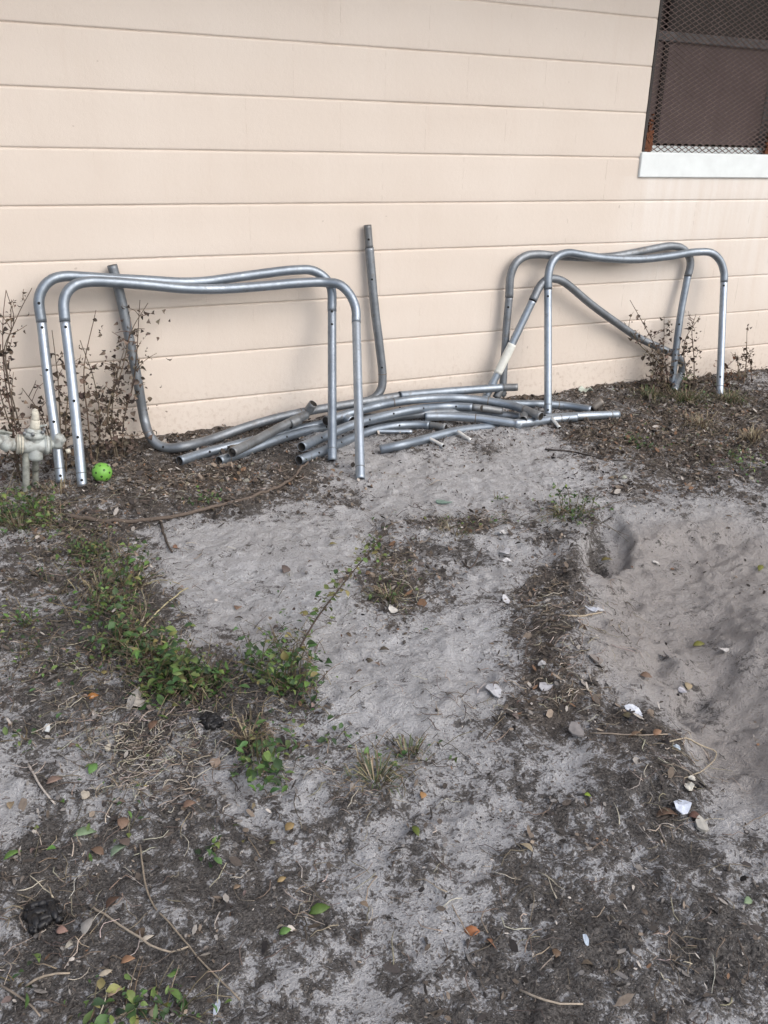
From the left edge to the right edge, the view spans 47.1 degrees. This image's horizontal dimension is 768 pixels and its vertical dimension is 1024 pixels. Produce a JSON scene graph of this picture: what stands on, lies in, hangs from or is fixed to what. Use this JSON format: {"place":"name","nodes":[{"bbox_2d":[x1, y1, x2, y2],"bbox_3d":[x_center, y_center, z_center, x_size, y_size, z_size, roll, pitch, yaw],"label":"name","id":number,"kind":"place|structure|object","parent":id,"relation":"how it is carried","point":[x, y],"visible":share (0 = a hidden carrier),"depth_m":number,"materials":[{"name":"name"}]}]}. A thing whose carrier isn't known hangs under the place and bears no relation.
{"place":"outdoors","nodes":[
{"label":"outdoors","id":0,"kind":"place"},
{"bbox_2d":[0,369,767,1023],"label":"ground","id":1,"kind":"structure","parent":0,"point":[714,615],"depth_m":1.94,"materials":[{"name":"beige soil"}]},
{"bbox_2d":[0,291,31,480],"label":"dried weed","id":2,"kind":"object","parent":1,"relation":"on","point":[16,461],"visible":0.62,"depth_m":3.37,"materials":[{"name":"plant"}]},
{"bbox_2d":[0,288,38,481],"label":"dried weed","id":3,"kind":"object","parent":1,"relation":"on","point":[5,352],"visible":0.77,"depth_m":3.32,"materials":[{"name":"plant"}]},
{"bbox_2d":[0,953,40,1007],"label":"weed","id":4,"kind":"object","parent":1,"relation":"on","point":[38,957],"visible":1,"depth_m":1.38,"materials":[{"name":"green plant"}]},
{"bbox_2d":[0,984,40,1016],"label":"stick","id":5,"kind":"object","parent":1,"relation":"on","point":[19,997],"visible":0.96,"depth_m":1.35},
{"bbox_2d":[0,504,50,540],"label":"grass tuft","id":6,"kind":"object","parent":1,"relation":"on","point":[20,520],"visible":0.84,"depth_m":2.99,"materials":[{"name":"green plant"}]},
{"bbox_2d":[3,607,49,629],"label":"weed","id":7,"kind":"object","parent":1,"relation":"on","point":[21,618],"visible":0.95,"depth_m":2.37,"materials":[{"name":"green plant"}]},
{"bbox_2d":[0,713,61,752],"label":"weed","id":8,"kind":"object","parent":1,"relation":"on","point":[5,730],"visible":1,"depth_m":1.94,"materials":[{"name":"green plant"}]},
{"bbox_2d":[0,408,70,493],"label":"water valve","id":9,"kind":"object","parent":1,"relation":"on","point":[33,443],"visible":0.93,"depth_m":3.20,"materials":[{"name":"grey paint"}]},
{"bbox_2d":[27,763,55,804],"bbox_3d":[-0.704,0.554,1.798,0.010,0.019,0.169,-16,28,-35],"label":"stick","id":10,"kind":"object","parent":1,"relation":"on","point":[39,784],"visible":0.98,"depth_m":1.79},
{"bbox_2d":[19,489,65,528],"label":"weed","id":11,"kind":"object","parent":1,"relation":"on","point":[45,511],"visible":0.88,"depth_m":3.00,"materials":[{"name":"green plant"}]},
{"bbox_2d":[23,898,63,934],"bbox_3d":[-0.581,0.688,1.501,0.064,0.021,0.068,-9,25,-24],"label":"black rag","id":12,"kind":"object","parent":1,"relation":"on","point":[35,919],"visible":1,"depth_m":1.50,"materials":[{"name":"fabric"}]},
{"bbox_2d":[25,972,69,986],"bbox_3d":[-0.527,0.732,1.381,0.069,0.018,0.008,-3,23,-11],"label":"stick","id":13,"kind":"object","parent":1,"relation":"on","point":[40,977],"visible":1,"depth_m":1.38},
{"bbox_2d":[0,470,107,530],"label":"weed","id":14,"kind":"object","parent":1,"relation":"on","point":[4,495],"visible":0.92,"depth_m":3.03,"materials":[{"name":"green plant"}]},
{"bbox_2d":[20,331,88,475],"bbox_3d":[-1.290,-0.432,3.455,0.283,0.597,0.221,-9,25,-24],"label":"dried weed","id":15,"kind":"object","parent":1,"relation":"on","point":[66,417],"visible":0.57,"depth_m":3.47,"materials":[{"name":"plant"}]},
{"bbox_2d":[34,476,85,501],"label":"grass tuft","id":16,"kind":"object","parent":1,"relation":"on","point":[60,485],"visible":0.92,"depth_m":3.27,"materials":[{"name":"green plant"}]},
{"bbox_2d":[74,826,96,835],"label":"fallen leaf","id":17,"kind":"object","parent":1,"relation":"on","point":[81,831],"visible":1,"depth_m":1.67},
{"bbox_2d":[80,916,93,934],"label":"fallen leaf","id":18,"kind":"object","parent":1,"relation":"on","point":[86,924],"visible":1,"depth_m":1.46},
{"bbox_2d":[61,311,116,461],"bbox_3d":[-1.178,-0.485,3.518,0.167,0.607,0.217,22,30,40],"label":"dried weed","id":19,"kind":"object","parent":1,"relation":"on","point":[83,395],"visible":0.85,"depth_m":3.55,"materials":[{"name":"plant"}]},
{"bbox_2d":[65,518,113,558],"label":"weed","id":20,"kind":"object","parent":1,"relation":"on","point":[90,545],"visible":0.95,"depth_m":2.78,"materials":[{"name":"green plant"}]},
{"bbox_2d":[46,586,136,626],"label":"weed","id":21,"kind":"object","parent":1,"relation":"on","point":[92,617],"visible":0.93,"depth_m":2.41,"materials":[{"name":"green plant"}]},
{"bbox_2d":[91,846,103,854],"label":"fallen leaf","id":22,"kind":"object","parent":1,"relation":"on","point":[99,850],"visible":1,"depth_m":1.64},
{"bbox_2d":[53,567,142,604],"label":"grass tuft","id":23,"kind":"object","parent":1,"relation":"on","point":[91,587],"visible":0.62,"depth_m":2.56,"materials":[{"name":"green plant"}]},
{"bbox_2d":[92,463,111,481],"bbox_3d":[-1.081,-0.152,3.372,0.075,0.075,0.075,-9,25,-24],"label":"plastic ball","id":24,"kind":"object","parent":1,"relation":"on","point":[101,471],"visible":0.98,"depth_m":3.35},
{"bbox_2d":[110,844,125,856],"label":"fallen leaf","id":25,"kind":"object","parent":1,"relation":"on","point":[115,849],"visible":1,"depth_m":1.64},
{"bbox_2d":[117,817,128,829],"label":"fallen leaf","id":26,"kind":"object","parent":1,"relation":"on","point":[123,822],"visible":1,"depth_m":1.69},
{"bbox_2d":[76,588,171,659],"bbox_3d":[-0.653,0.296,2.246,0.224,0.141,0.183,3,23,5],"label":"weed","id":27,"kind":"object","parent":1,"relation":"on","point":[112,626],"visible":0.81,"depth_m":2.23,"materials":[{"name":"green plant"}]},
{"bbox_2d":[78,302,171,463],"bbox_3d":[-1.043,-0.516,3.569,0.407,0.642,0.194,-9,25,-24],"label":"dried weed","id":28,"kind":"object","parent":1,"relation":"on","point":[115,441],"visible":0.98,"depth_m":3.58,"materials":[{"name":"plant"}]},
{"bbox_2d":[90,536,164,603],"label":"weed","id":29,"kind":"object","parent":1,"relation":"on","point":[121,571],"visible":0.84,"depth_m":2.54,"materials":[{"name":"green plant"}]},
{"bbox_2d":[78,969,187,1023],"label":"weed","id":30,"kind":"object","parent":1,"relation":"on","point":[104,1017],"visible":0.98,"depth_m":1.33,"materials":[{"name":"green plant"}]},
{"bbox_2d":[126,686,145,710],"bbox_3d":[-0.579,0.438,2.048,0.046,0.028,0.079,-8,22,-2],"label":"bark scrap","id":31,"kind":"object","parent":1,"relation":"on","point":[135,701],"visible":0.9,"depth_m":2.05,"materials":[{"name":"wood"}]},
{"bbox_2d":[89,904,188,952],"bbox_3d":[-0.420,0.700,1.471,0.217,0.022,0.033,12,25,24],"label":"stick","id":32,"kind":"object","parent":1,"relation":"on","point":[131,932],"visible":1,"depth_m":1.45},
{"bbox_2d":[109,634,176,682],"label":"grass tuft","id":33,"kind":"object","parent":1,"relation":"on","point":[154,651],"visible":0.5,"depth_m":2.19,"materials":[{"name":"green plant"}]},
{"bbox_2d":[116,624,173,669],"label":"weed","id":34,"kind":"object","parent":1,"relation":"on","point":[140,628],"visible":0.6,"depth_m":2.19,"materials":[{"name":"green plant"}]},
{"bbox_2d":[159,521,172,552],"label":"stick","id":35,"kind":"object","parent":1,"relation":"on","point":[164,535],"visible":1,"depth_m":2.91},
{"bbox_2d":[119,622,221,718],"bbox_3d":[-0.495,0.370,2.065,0.240,0.153,0.288,-9,25,-24],"label":"weed","id":36,"kind":"object","parent":1,"relation":"on","point":[173,667],"visible":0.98,"depth_m":2.06,"materials":[{"name":"green plant"}]},
{"bbox_2d":[142,642,204,678],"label":"weed","id":37,"kind":"object","parent":1,"relation":"on","point":[148,670],"visible":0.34,"depth_m":2.12,"materials":[{"name":"green plant"}]},
{"bbox_2d":[142,671,221,709],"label":"grass tuft","id":38,"kind":"object","parent":1,"relation":"on","point":[188,686],"visible":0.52,"depth_m":2.07,"materials":[{"name":"green plant"}]},
{"bbox_2d":[33,265,336,482],"bbox_3d":[-0.703,-0.565,3.522,1.260,0.760,0.475,-9,25,-24],"label":"tube frame","id":39,"kind":"object","parent":1,"relation":"on","point":[46,284],"visible":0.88,"depth_m":3.56,"materials":[{"name":"metal"}]},
{"bbox_2d":[65,461,308,523],"bbox_3d":[-0.644,-0.057,3.248,0.994,0.034,0.234,-15,27,-33],"label":"stick","id":40,"kind":"object","parent":1,"relation":"on","point":[90,518],"visible":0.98,"depth_m":3.08,"materials":[{"name":"wood"}]},
{"bbox_2d":[139,844,240,1000],"bbox_3d":[-0.353,0.688,1.489,0.039,0.013,0.400,-15,27,-33],"label":"stick","id":41,"kind":"object","parent":1,"relation":"on","point":[192,950],"visible":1,"depth_m":1.47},
{"bbox_2d":[182,485,226,507],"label":"weed","id":42,"kind":"object","parent":1,"relation":"on","point":[206,497],"visible":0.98,"depth_m":3.17,"materials":[{"name":"green plant"}]},
{"bbox_2d":[163,647,246,704],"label":"weed","id":43,"kind":"object","parent":1,"relation":"on","point":[205,670],"visible":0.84,"depth_m":2.08,"materials":[{"name":"green plant"}]},
{"bbox_2d":[58,276,364,486],"bbox_3d":[-0.580,-0.514,3.430,1.254,0.744,0.674,-9,25,-24],"label":"tube frame","id":44,"kind":"object","parent":1,"relation":"on","point":[70,288],"visible":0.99,"depth_m":3.48,"materials":[{"name":"metal"}]},
{"bbox_2d":[199,711,223,729],"bbox_3d":[-0.390,0.472,1.986,0.053,0.021,0.057,-9,25,-24],"label":"black rag","id":45,"kind":"object","parent":1,"relation":"on","point":[210,720],"visible":1,"depth_m":1.98,"materials":[{"name":"fabric"}]},
{"bbox_2d":[209,758,220,767],"bbox_3d":[-0.359,0.532,1.871,0.022,0.010,0.026,-16,28,-35],"label":"pebble","id":46,"kind":"object","parent":1,"relation":"on","point":[217,761],"visible":1,"depth_m":1.87,"materials":[{"name":"stone"}]},
{"bbox_2d":[195,824,244,867],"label":"weed","id":47,"kind":"object","parent":1,"relation":"on","point":[216,858],"visible":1,"depth_m":1.61,"materials":[{"name":"green plant"}]},
{"bbox_2d":[215,711,286,762],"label":"grass tuft","id":48,"kind":"object","parent":1,"relation":"on","point":[244,734],"visible":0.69,"depth_m":1.93,"materials":[{"name":"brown plant"}]},
{"bbox_2d":[107,264,400,452],"bbox_3d":[-0.477,-0.691,3.793,1.289,0.754,0.218,-9,25,-24],"label":"bent pipe","id":49,"kind":"object","parent":1,"relation":"on","point":[155,442],"visible":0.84,"depth_m":3.69,"materials":[{"name":"metal"}]},
{"bbox_2d":[231,626,287,684],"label":"weed","id":50,"kind":"object","parent":1,"relation":"on","point":[249,651],"visible":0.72,"depth_m":2.20,"materials":[{"name":"green plant"}]},
{"bbox_2d":[176,420,343,465],"bbox_3d":[-0.507,-0.326,3.826,0.871,0.074,0.084,-16,28,-36],"label":"curved pipe","id":51,"kind":"object","parent":1,"relation":"on","point":[200,454],"visible":0.53,"depth_m":3.67,"materials":[{"name":"metal"}]},
{"bbox_2d":[227,719,304,797],"bbox_3d":[-0.253,0.503,1.827,0.161,0.117,0.198,8,23,15],"label":"weed","id":52,"kind":"object","parent":1,"relation":"on","point":[276,765],"visible":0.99,"depth_m":1.82,"materials":[{"name":"green plant"}]},
{"bbox_2d":[223,627,337,706],"bbox_3d":[-0.233,0.369,2.067,0.230,0.180,0.223,-17,29,-37],"label":"weed","id":53,"kind":"object","parent":1,"relation":"on","point":[291,681],"visible":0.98,"depth_m":2.09,"materials":[{"name":"green plant"}]},
{"bbox_2d":[215,413,375,464],"bbox_3d":[-0.329,-0.348,3.901,1.004,0.057,0.142,-18,29,-38],"label":"curved pipe","id":54,"kind":"object","parent":1,"relation":"on","point":[225,458],"visible":0.66,"depth_m":3.78,"materials":[{"name":"metal"}]},
{"bbox_2d":[227,400,316,456],"bbox_3d":[-0.479,-0.365,3.768,0.081,0.114,0.578,14,26,28],"label":"curved pipe","id":55,"kind":"object","parent":54,"relation":"on","point":[270,432],"visible":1,"depth_m":3.77,"materials":[{"name":"metal"}]},
{"bbox_2d":[309,903,329,914],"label":"fallen leaf","id":56,"kind":"object","parent":1,"relation":"on","point":[318,908],"visible":1,"depth_m":1.52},
{"bbox_2d":[281,526,387,652],"bbox_3d":[-0.121,0.213,2.354,0.093,0.232,0.462,14,26,29],"label":"sprout","id":57,"kind":"object","parent":1,"relation":"on","point":[349,571],"visible":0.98,"depth_m":2.35,"materials":[{"name":"green plant"}]},
{"bbox_2d":[315,722,358,758],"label":"weed","id":58,"kind":"object","parent":1,"relation":"on","point":[321,739],"visible":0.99,"depth_m":1.94,"materials":[{"name":"green plant"}]},
{"bbox_2d":[350,225,386,408],"bbox_3d":[-0.074,-0.879,4.009,0.192,0.818,0.078,-9,25,-24],"label":"bent pipe","id":59,"kind":"object","parent":1,"relation":"on","point":[375,314],"visible":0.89,"depth_m":4.00,"materials":[{"name":"metal"}]},
{"bbox_2d":[295,420,447,464],"bbox_3d":[-0.084,-0.325,3.888,0.822,0.054,0.208,-16,28,-36],"label":"curved pipe","id":60,"kind":"object","parent":1,"relation":"on","point":[341,443],"visible":0.78,"depth_m":3.98,"materials":[{"name":"metal"}]},
{"bbox_2d":[338,744,426,799],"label":"grass tuft","id":61,"kind":"object","parent":1,"relation":"on","point":[369,771],"visible":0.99,"depth_m":1.82,"materials":[{"name":"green plant"}]},
{"bbox_2d":[0,0,767,453],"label":"house","id":62,"kind":"structure","parent":1,"relation":"on","point":[458,156],"depth_m":3.87,"materials":[{"name":"paint"}]},
{"bbox_2d":[638,0,767,177],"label":"window","id":63,"kind":"structure","parent":62,"relation":"in","point":[709,79],"depth_m":4.47,"materials":[{"name":"metal"}]},
{"bbox_2d":[0,375,767,1023],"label":"creeping weeds","id":64,"kind":"object","parent":1,"relation":"on","point":[100,983],"visible":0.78,"depth_m":2.25,"materials":[{"name":"green plant"}]},
{"bbox_2d":[0,368,767,1023],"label":"leaf litter","id":65,"kind":"object","parent":1,"relation":"on","point":[392,966],"visible":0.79,"depth_m":2.63,"materials":[{"name":"plant"}]},
{"bbox_2d":[0,389,767,1023],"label":"dry stalks","id":66,"kind":"object","parent":1,"relation":"on","point":[192,763],"visible":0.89,"depth_m":1.90,"materials":[{"name":"plant"}]},
{"bbox_2d":[360,581,420,614],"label":"grass tuft","id":67,"kind":"object","parent":1,"relation":"on","point":[393,596],"visible":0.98,"depth_m":2.56,"materials":[{"name":"green plant"}]},
{"bbox_2d":[377,429,411,433],"bbox_3d":[0.018,-0.368,4.023,0.220,0.022,0.020,0,23,-4],"label":"thin rod","id":68,"kind":"object","parent":1,"relation":"on","point":[388,431],"visible":0.83,"depth_m":4.02,"materials":[{"name":"metal"}]},
{"bbox_2d":[377,734,441,762],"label":"grass tuft","id":69,"kind":"object","parent":1,"relation":"on","point":[410,742],"visible":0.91,"depth_m":1.92,"materials":[{"name":"green plant"}]},
{"bbox_2d":[379,423,498,453],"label":"curved pipe","id":70,"kind":"object","parent":1,"relation":"on","point":[433,437],"visible":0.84,"depth_m":3.91,"materials":[{"name":"metal"}]},
{"bbox_2d":[365,408,519,427],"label":"curved pipe","id":71,"kind":"object","parent":1,"relation":"on","point":[512,415],"visible":0.47,"depth_m":4.19,"materials":[{"name":"metal"}]},
{"bbox_2d":[297,402,502,451],"bbox_3d":[0.066,-0.409,3.985,1.152,0.074,0.198,-15,28,-34],"label":"curved pipe","id":72,"kind":"object","parent":71,"relation":"on","point":[309,443],"visible":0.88,"depth_m":4.05,"materials":[{"name":"metal"}]},
{"bbox_2d":[432,522,483,540],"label":"grass tuft","id":73,"kind":"object","parent":1,"relation":"on","point":[453,531],"visible":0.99,"depth_m":2.99,"materials":[{"name":"green plant"}]},
{"bbox_2d":[463,925,479,935],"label":"fallen leaf","id":74,"kind":"object","parent":1,"relation":"on","point":[471,929],"visible":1,"depth_m":1.48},
{"bbox_2d":[424,412,521,428],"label":"curved pipe","id":75,"kind":"object","parent":1,"relation":"on","point":[466,417],"visible":0.99,"depth_m":4.14,"materials":[{"name":"metal"}]},
{"bbox_2d":[485,683,500,697],"bbox_3d":[0.264,0.430,2.112,0.036,0.010,0.064,3,21,-8],"label":"paper scrap","id":76,"kind":"object","parent":1,"relation":"on","point":[496,692],"visible":1,"depth_m":2.11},
{"bbox_2d":[514,413,577,427],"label":"curved pipe","id":77,"kind":"object","parent":1,"relation":"on","point":[545,420],"visible":0.93,"depth_m":4.17,"materials":[{"name":"metal"}]},
{"bbox_2d":[322,394,543,425],"bbox_3d":[0.216,-0.487,4.132,1.038,0.108,0.283,-3,23,-9],"label":"curved pipe","id":78,"kind":"object","parent":77,"relation":"on","point":[347,415],"visible":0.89,"depth_m":4.13,"materials":[{"name":"metal"}]},
{"bbox_2d":[539,682,552,690],"bbox_3d":[0.394,0.423,2.145,0.036,0.010,0.033,4,25,-7],"label":"paper scrap","id":79,"kind":"object","parent":1,"relation":"on","point":[544,686],"visible":1,"depth_m":2.14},
{"bbox_2d":[519,989,582,1004],"bbox_3d":[0.257,0.751,1.356,0.098,0.013,0.018,7,23,14],"label":"stick","id":80,"kind":"object","parent":1,"relation":"on","point":[536,997],"visible":1,"depth_m":1.35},
{"bbox_2d":[509,398,603,411],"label":"curved pipe","id":81,"kind":"object","parent":1,"relation":"on","point":[596,404],"visible":0.64,"depth_m":4.43,"materials":[{"name":"metal"}]},
{"bbox_2d":[399,383,517,398],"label":"curved pipe","id":82,"kind":"object","parent":81,"relation":"on","point":[498,389],"visible":0.93,"depth_m":4.29,"materials":[{"name":"metal"}]},
{"bbox_2d":[537,502,577,521],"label":"grass tuft","id":83,"kind":"object","parent":1,"relation":"on","point":[567,510],"visible":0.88,"depth_m":3.15,"materials":[{"name":"green plant"}]},
{"bbox_2d":[569,721,583,736],"bbox_3d":[0.432,0.491,1.983,0.030,0.008,0.055,-14,26,-15],"label":"pebble","id":84,"kind":"object","parent":1,"relation":"on","point":[575,729],"visible":1,"depth_m":1.98,"materials":[{"name":"stone"}]},
{"bbox_2d":[544,411,620,419],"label":"curved pipe","id":85,"kind":"object","parent":1,"relation":"on","point":[591,415],"visible":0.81,"depth_m":4.28,"materials":[{"name":"metal"}]},
{"bbox_2d":[482,274,685,396],"bbox_3d":[1.095,-0.894,4.523,1.348,0.652,0.186,-9,25,-24],"label":"tube frame","id":86,"kind":"object","parent":1,"relation":"on","point":[580,295],"visible":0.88,"depth_m":4.36,"materials":[{"name":"metal"}]},
{"bbox_2d":[545,448,624,461],"bbox_3d":[0.867,-0.249,3.799,0.354,0.018,0.033,13,25,26],"label":"stick","id":87,"kind":"object","parent":1,"relation":"on","point":[581,453],"visible":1,"depth_m":3.82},
{"bbox_2d":[530,482,641,539],"bbox_3d":[0.719,-0.019,3.102,0.347,0.130,0.314,11,25,22],"label":"weed","id":88,"kind":"object","parent":1,"relation":"on","point":[574,495],"visible":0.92,"depth_m":3.16,"materials":[{"name":"green plant"}]},
{"bbox_2d":[499,242,693,396],"bbox_3d":[1.126,-0.990,4.549,1.198,0.752,0.111,-9,25,-24],"label":"tube frame","id":89,"kind":"object","parent":1,"relation":"on","point":[517,261],"visible":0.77,"depth_m":4.49,"materials":[{"name":"metal"}]},
{"bbox_2d":[590,732,667,735],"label":"stick","id":90,"kind":"object","parent":1,"relation":"on","point":[625,734],"visible":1,"depth_m":1.96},
{"bbox_2d":[624,704,642,715],"bbox_3d":[0.588,0.466,2.063,0.054,0.010,0.027,22,30,40],"label":"paper scrap","id":91,"kind":"object","parent":1,"relation":"on","point":[632,707],"visible":1,"depth_m":2.06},
{"bbox_2d":[544,248,727,413],"bbox_3d":[1.326,-0.945,4.507,1.226,0.772,0.307,-9,25,-24],"label":"tube frame","id":92,"kind":"object","parent":1,"relation":"on","point":[556,257],"visible":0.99,"depth_m":4.44,"materials":[{"name":"metal"}]},
{"bbox_2d":[609,432,668,448],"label":"weed","id":93,"kind":"object","parent":1,"relation":"on","point":[638,446],"visible":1,"depth_m":3.90,"materials":[{"name":"green plant"}]},
{"bbox_2d":[624,300,677,391],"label":"dried weed","id":94,"kind":"object","parent":1,"relation":"on","point":[661,356],"visible":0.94,"depth_m":4.71,"materials":[{"name":"plant"}]},
{"bbox_2d":[629,384,673,403],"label":"grass tuft","id":95,"kind":"object","parent":1,"relation":"on","point":[654,393],"visible":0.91,"depth_m":4.67,"materials":[{"name":"green plant"}]},
{"bbox_2d":[641,318,673,393],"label":"dried weed","id":96,"kind":"object","parent":1,"relation":"on","point":[652,376],"visible":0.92,"depth_m":4.76,"materials":[{"name":"plant"}]},
{"bbox_2d":[656,807,676,816],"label":"fallen leaf","id":97,"kind":"object","parent":1,"relation":"on","point":[669,811],"visible":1,"depth_m":1.74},
{"bbox_2d":[639,381,713,406],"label":"grass tuft","id":98,"kind":"object","parent":1,"relation":"on","point":[687,394],"visible":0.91,"depth_m":4.63,"materials":[{"name":"green plant"}]},
{"bbox_2d":[673,800,691,814],"bbox_3d":[0.592,0.584,1.750,0.037,0.010,0.038,-13,26,-30],"label":"paper scrap","id":99,"kind":"object","parent":1,"relation":"on","point":[683,807],"visible":1,"depth_m":1.75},
{"bbox_2d":[671,311,706,391],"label":"dried weed","id":100,"kind":"object","parent":1,"relation":"on","point":[693,384],"visible":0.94,"depth_m":4.80,"materials":[{"name":"plant"}]},
{"bbox_2d":[670,737,716,778],"bbox_3d":[0.681,0.553,1.965,0.089,0.098,0.263,17,27,33],"label":"stick","id":101,"kind":"object","parent":1,"relation":"on","point":[702,746],"visible":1,"depth_m":1.98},
{"bbox_2d":[694,815,708,831],"bbox_3d":[0.619,0.609,1.720,0.023,0.008,0.036,5,33,-10],"label":"pebble","id":102,"kind":"object","parent":1,"relation":"on","point":[701,825],"visible":1,"depth_m":1.71,"materials":[{"name":"stone"}]},
{"bbox_2d":[665,411,739,436],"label":"grass tuft","id":103,"kind":"object","parent":1,"relation":"on","point":[697,422],"visible":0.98,"depth_m":4.23,"materials":[{"name":"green plant"}]},
{"bbox_2d":[714,356,740,387],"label":"dried weed","id":104,"kind":"object","parent":1,"relation":"on","point":[726,383],"visible":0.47,"depth_m":4.95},
{"bbox_2d":[701,387,760,408],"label":"grass tuft","id":105,"kind":"object","parent":1,"relation":"on","point":[729,398],"visible":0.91,"depth_m":4.64,"materials":[{"name":"green plant"}]},
{"bbox_2d":[721,449,765,473],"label":"weed","id":106,"kind":"object","parent":1,"relation":"on","point":[735,456],"visible":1,"depth_m":3.66,"materials":[{"name":"green plant"}]},
{"bbox_2d":[728,324,767,384],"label":"dried weed","id":107,"kind":"object","parent":1,"relation":"on","point":[746,357],"visible":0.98,"depth_m":5.04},
{"bbox_2d":[732,422,767,444],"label":"grass tuft","id":108,"kind":"object","parent":1,"relation":"on","point":[751,436],"visible":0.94,"depth_m":4.03,"materials":[{"name":"beige plant"}]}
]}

